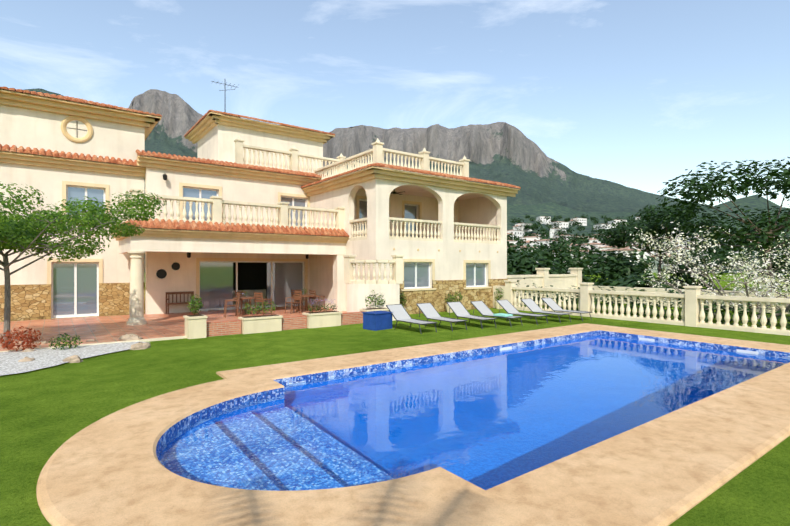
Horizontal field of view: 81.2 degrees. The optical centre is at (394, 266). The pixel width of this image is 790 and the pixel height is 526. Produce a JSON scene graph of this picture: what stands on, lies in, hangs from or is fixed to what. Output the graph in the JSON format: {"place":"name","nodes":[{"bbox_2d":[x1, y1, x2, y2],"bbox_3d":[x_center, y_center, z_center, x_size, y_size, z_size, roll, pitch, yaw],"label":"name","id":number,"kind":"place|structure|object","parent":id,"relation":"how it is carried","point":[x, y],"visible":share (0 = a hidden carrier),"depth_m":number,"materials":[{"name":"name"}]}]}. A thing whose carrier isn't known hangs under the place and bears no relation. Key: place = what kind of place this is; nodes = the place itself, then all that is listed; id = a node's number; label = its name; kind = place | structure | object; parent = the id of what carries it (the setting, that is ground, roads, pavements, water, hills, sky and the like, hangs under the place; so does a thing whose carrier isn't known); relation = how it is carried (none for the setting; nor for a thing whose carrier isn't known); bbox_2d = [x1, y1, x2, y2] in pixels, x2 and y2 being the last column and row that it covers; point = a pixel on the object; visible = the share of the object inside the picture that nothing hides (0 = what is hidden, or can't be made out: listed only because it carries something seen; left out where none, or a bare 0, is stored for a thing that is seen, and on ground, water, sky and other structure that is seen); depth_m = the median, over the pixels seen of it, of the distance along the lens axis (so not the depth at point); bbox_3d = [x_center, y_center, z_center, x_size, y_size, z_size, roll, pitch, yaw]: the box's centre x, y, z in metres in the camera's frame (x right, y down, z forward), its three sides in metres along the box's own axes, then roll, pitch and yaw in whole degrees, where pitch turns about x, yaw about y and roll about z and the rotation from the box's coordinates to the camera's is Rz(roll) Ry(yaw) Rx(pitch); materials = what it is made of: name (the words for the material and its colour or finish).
{"place":"outdoors","nodes":[
{"label":"outdoors","id":0,"kind":"place"},
{"bbox_2d":[25,88,705,212],"bbox_3d":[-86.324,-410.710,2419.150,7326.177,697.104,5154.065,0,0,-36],"label":"mountain","id":1,"kind":"structure","parent":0,"point":[504,152],"depth_m":1804.09,"materials":[{"name":"grey stone"}]},
{"bbox_2d":[0,273,789,525],"bbox_3d":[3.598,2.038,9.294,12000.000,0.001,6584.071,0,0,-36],"label":"lawn","id":2,"kind":"structure","parent":0,"point":[46,413],"depth_m":8.22,"materials":[{"name":"green plant"}]},
{"bbox_2d":[0,326,149,375],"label":"garden bed","id":3,"kind":"object","parent":2,"relation":"on","point":[22,360],"visible":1,"depth_m":10.68,"materials":[{"name":"white gravel"}]},
{"bbox_2d":[0,183,166,347],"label":"tree","id":4,"kind":"object","parent":3,"relation":"on","point":[22,235],"visible":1,"depth_m":11.30,"materials":[{"name":"green plant"}]},
{"bbox_2d":[0,306,346,351],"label":"terrace floor","id":5,"kind":"structure","parent":2,"relation":"on","point":[114,329],"depth_m":15.22,"materials":[{"name":"tile"}]},
{"bbox_2d":[0,81,520,325],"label":"villa","id":6,"kind":"object","parent":2,"relation":"on","point":[275,212],"visible":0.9,"depth_m":19.44,"materials":[{"name":"paint"}]},
{"bbox_2d":[166,287,502,338],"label":"planters","id":7,"kind":"object","parent":2,"relation":"on","point":[374,319],"visible":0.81,"depth_m":15.05,"materials":[{"name":"concrete"}]},
{"bbox_2d":[36,323,789,525],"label":"pool deck","id":8,"kind":"structure","parent":2,"relation":"in","point":[668,469],"depth_m":4.43,"materials":[{"name":"beige stone"}]},
{"bbox_2d":[157,334,789,490],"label":"pool water","id":9,"kind":"structure","parent":8,"relation":"in","point":[487,421],"depth_m":6.60,"materials":[{"name":"blue liquid"}]},
{"bbox_2d":[386,298,592,333],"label":"sun loungers","id":10,"kind":"object","parent":2,"relation":"on","point":[428,311],"visible":0.94,"depth_m":16.23,"materials":[{"name":"plastic"}]},
{"bbox_2d":[493,280,789,335],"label":"garden balustrade","id":11,"kind":"object","parent":2,"relation":"on","point":[693,299],"visible":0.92,"depth_m":16.26,"materials":[{"name":"stone"}]},
{"bbox_2d":[507,237,789,328],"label":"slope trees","id":12,"kind":"object","parent":2,"relation":"on","point":[619,271],"visible":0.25,"depth_m":36.34,"materials":[{"name":"green plant"}]},
{"bbox_2d":[507,214,789,274],"bbox_3d":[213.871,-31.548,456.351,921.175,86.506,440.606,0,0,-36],"label":"hillside town","id":13,"kind":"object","parent":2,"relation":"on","point":[592,245],"depth_m":185.47,"materials":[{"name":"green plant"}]},
{"bbox_2d":[507,268,789,313],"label":"garden wall","id":14,"kind":"structure","parent":2,"relation":"on","point":[543,278],"depth_m":25.10,"materials":[{"name":"stone"}]},
{"bbox_2d":[597,157,789,290],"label":"pine tree","id":15,"kind":"object","parent":2,"relation":"on","point":[684,216],"visible":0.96,"depth_m":31.38,"materials":[{"name":"green plant"}]},
{"bbox_2d":[629,222,789,320],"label":"blossoming tree","id":16,"kind":"object","parent":2,"relation":"on","point":[767,289],"visible":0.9,"depth_m":17.32,"materials":[{"name":"grey plant"}]},
{"bbox_2d":[0,0,789,207],"label":"sky","id":17,"kind":"structure","parent":0,"point":[636,94],"materials":[{"name":"blue"}]},
{"bbox_2d":[500,337,757,353],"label":"pool skimmers","id":18,"kind":"object","parent":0,"point":[648,339],"visible":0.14,"depth_m":11.74,"materials":[{"name":"white plastic"}]},
{"bbox_2d":[507,194,789,274],"bbox_3d":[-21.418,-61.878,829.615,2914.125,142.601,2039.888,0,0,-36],"label":"hillside terrain","id":19,"kind":"structure","parent":0,"point":[552,209],"depth_m":599.18,"materials":[{"name":"green plant"}]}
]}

